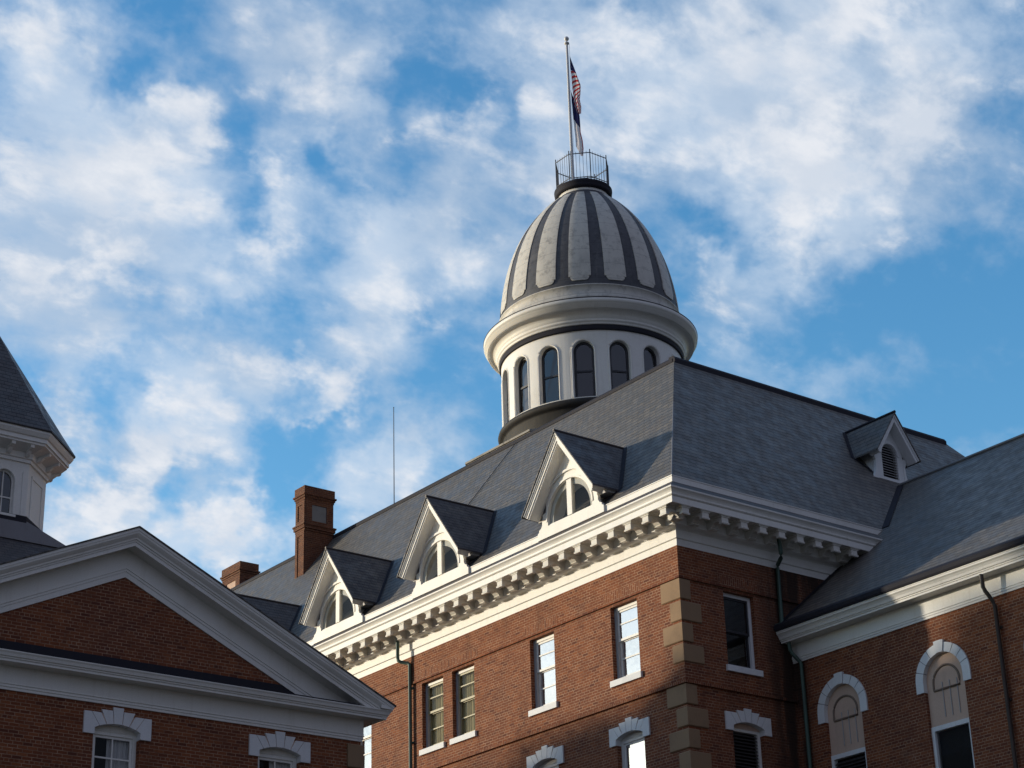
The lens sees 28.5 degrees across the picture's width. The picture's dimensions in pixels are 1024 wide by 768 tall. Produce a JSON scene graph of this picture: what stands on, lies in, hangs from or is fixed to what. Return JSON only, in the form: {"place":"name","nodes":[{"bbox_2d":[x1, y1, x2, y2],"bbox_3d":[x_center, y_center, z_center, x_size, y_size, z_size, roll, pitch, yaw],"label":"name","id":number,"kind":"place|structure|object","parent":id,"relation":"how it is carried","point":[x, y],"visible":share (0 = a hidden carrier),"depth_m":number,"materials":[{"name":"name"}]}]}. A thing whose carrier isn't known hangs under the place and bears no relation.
{"place":"outdoors","nodes":[
{"label":"outdoors","id":0,"kind":"place"},
{"bbox_2d":[0,526,396,767],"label":"gabled building","id":1,"kind":"structure","parent":0,"point":[138,647],"depth_m":42.57,"materials":[{"name":"brick"}]},
{"bbox_2d":[0,337,75,562],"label":"octagonal cupola","id":2,"kind":"object","parent":1,"relation":"on","point":[37,455],"visible":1,"depth_m":49.95,"materials":[{"name":"white paint"}]},
{"bbox_2d":[0,470,12,512],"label":"window","id":3,"kind":"structure","parent":2,"relation":"in","point":[3,471],"depth_m":49.60,"materials":[{"name":"white paint"}]},
{"bbox_2d":[83,707,151,767],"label":"window","id":4,"kind":"structure","parent":1,"relation":"in","point":[114,746],"depth_m":41.65,"materials":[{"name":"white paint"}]},
{"bbox_2d":[248,731,310,767],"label":"window","id":5,"kind":"structure","parent":1,"relation":"in","point":[267,749],"depth_m":43.82,"materials":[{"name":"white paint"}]},
{"bbox_2d":[0,0,1023,582],"label":"sky","id":6,"kind":"structure","parent":0,"point":[237,237],"materials":[{"name":"blue"}]},
{"bbox_2d":[465,149,697,464],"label":"domed tower","id":7,"kind":"structure","parent":0,"point":[589,310],"depth_m":70.87,"materials":[{"name":"white paint"}]},
{"bbox_2d":[507,374,508,420],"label":"window","id":8,"kind":"structure","parent":7,"relation":"in","point":[507,374],"depth_m":71.77,"materials":[{"name":"paint"}]},
{"bbox_2d":[518,358,527,412],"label":"window","id":9,"kind":"structure","parent":7,"relation":"in","point":[521,388],"depth_m":70.70,"materials":[{"name":"paint"}]},
{"bbox_2d":[542,347,558,403],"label":"window","id":10,"kind":"structure","parent":7,"relation":"in","point":[546,351],"depth_m":69.86,"materials":[{"name":"paint"}]},
{"bbox_2d":[564,36,574,179],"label":"flagpole","id":11,"kind":"object","parent":7,"relation":"on","point":[566,39],"visible":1,"depth_m":76.11,"materials":[{"name":"metal"}]},
{"bbox_2d":[570,58,580,113],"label":"striped flag","id":12,"kind":"object","parent":11,"relation":"hanging from","point":[576,87],"visible":1,"depth_m":76.55,"materials":[{"name":"fabric"}]},
{"bbox_2d":[571,92,583,155],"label":"state flag","id":13,"kind":"object","parent":11,"relation":"hanging from","point":[578,136],"visible":1,"depth_m":75.83,"materials":[{"name":"blue fabric"}]},
{"bbox_2d":[573,342,595,396],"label":"window","id":14,"kind":"structure","parent":7,"relation":"in","point":[576,372],"depth_m":69.42,"materials":[{"name":"paint"}]},
{"bbox_2d":[609,342,629,388],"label":"window","id":15,"kind":"structure","parent":7,"relation":"in","point":[623,346],"depth_m":69.62,"materials":[{"name":"paint"}]},
{"bbox_2d":[644,347,656,366],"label":"window","id":16,"kind":"structure","parent":7,"relation":"in","point":[648,349],"depth_m":70.43,"materials":[{"name":"paint"}]},
{"bbox_2d":[774,433,1023,767],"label":"side wing","id":17,"kind":"structure","parent":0,"point":[903,639],"depth_m":48.78,"materials":[{"name":"brown brick"}]},
{"bbox_2d":[817,672,867,767],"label":"window","id":18,"kind":"structure","parent":17,"relation":"in","point":[842,701],"depth_m":49.77,"materials":[{"name":"white paint"}]},
{"bbox_2d":[916,639,974,767],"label":"window","id":19,"kind":"structure","parent":17,"relation":"in","point":[943,670],"depth_m":47.31,"materials":[{"name":"white paint"}]},
{"label":"ground","id":20,"kind":"structure","parent":0,"visible":0},
{"bbox_2d":[220,356,964,767],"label":"building","id":21,"kind":"structure","parent":20,"relation":"on","point":[632,572],"depth_m":54.54,"materials":[{"name":"brick"}]},
{"bbox_2d":[361,725,370,767],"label":"window","id":22,"kind":"structure","parent":21,"relation":"in","point":[366,742],"depth_m":60.08,"materials":[{"name":"white glass"}]},
{"bbox_2d":[393,407,394,502],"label":"lightning rod","id":23,"kind":"object","parent":21,"relation":"on","point":[393,450],"visible":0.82,"depth_m":71.69,"materials":[{"name":"paint"}]},
{"bbox_2d":[419,678,445,755],"bbox_3d":[-2.164,9.449,57.393,0.362,2.095,1.200,16,-29,-34],"label":"window","id":24,"kind":"structure","parent":21,"relation":"in","point":[434,690],"depth_m":57.61,"materials":[{"name":"white glass"}]},
{"bbox_2d":[450,665,476,744],"bbox_3d":[-1.263,8.947,56.317,0.362,2.095,1.200,16,-29,-34],"label":"window","id":25,"kind":"structure","parent":21,"relation":"in","point":[465,693],"depth_m":56.54,"materials":[{"name":"white glass"}]},
{"bbox_2d":[528,633,557,716],"bbox_3d":[0.895,7.730,53.706,0.320,2.095,1.200,16,-29,-34],"label":"window","id":26,"kind":"structure","parent":21,"relation":"in","point":[544,653],"depth_m":53.88,"materials":[{"name":"white glass"}]},
{"bbox_2d":[526,745,563,767],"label":"window","id":27,"kind":"structure","parent":21,"relation":"in","point":[547,757],"depth_m":52.75,"materials":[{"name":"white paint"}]},
{"bbox_2d":[610,600,642,687],"bbox_3d":[2.950,6.585,51.251,0.320,2.095,1.200,16,-29,-34],"label":"window","id":28,"kind":"structure","parent":21,"relation":"in","point":[626,616],"depth_m":51.41,"materials":[{"name":"white glass"}]},
{"bbox_2d":[609,717,650,767],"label":"window","id":29,"kind":"structure","parent":21,"relation":"in","point":[630,734],"depth_m":50.30,"materials":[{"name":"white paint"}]},
{"bbox_2d":[723,593,763,676],"bbox_3d":[5.592,6.336,50.995,1.650,2.195,0.720,16,-29,-34],"label":"window","id":30,"kind":"structure","parent":21,"relation":"in","point":[738,624],"depth_m":51.35,"materials":[{"name":"black glass"}]},
{"bbox_2d":[724,708,771,767],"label":"window","id":31,"kind":"structure","parent":21,"relation":"in","point":[747,727],"depth_m":49.93,"materials":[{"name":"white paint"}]}
]}

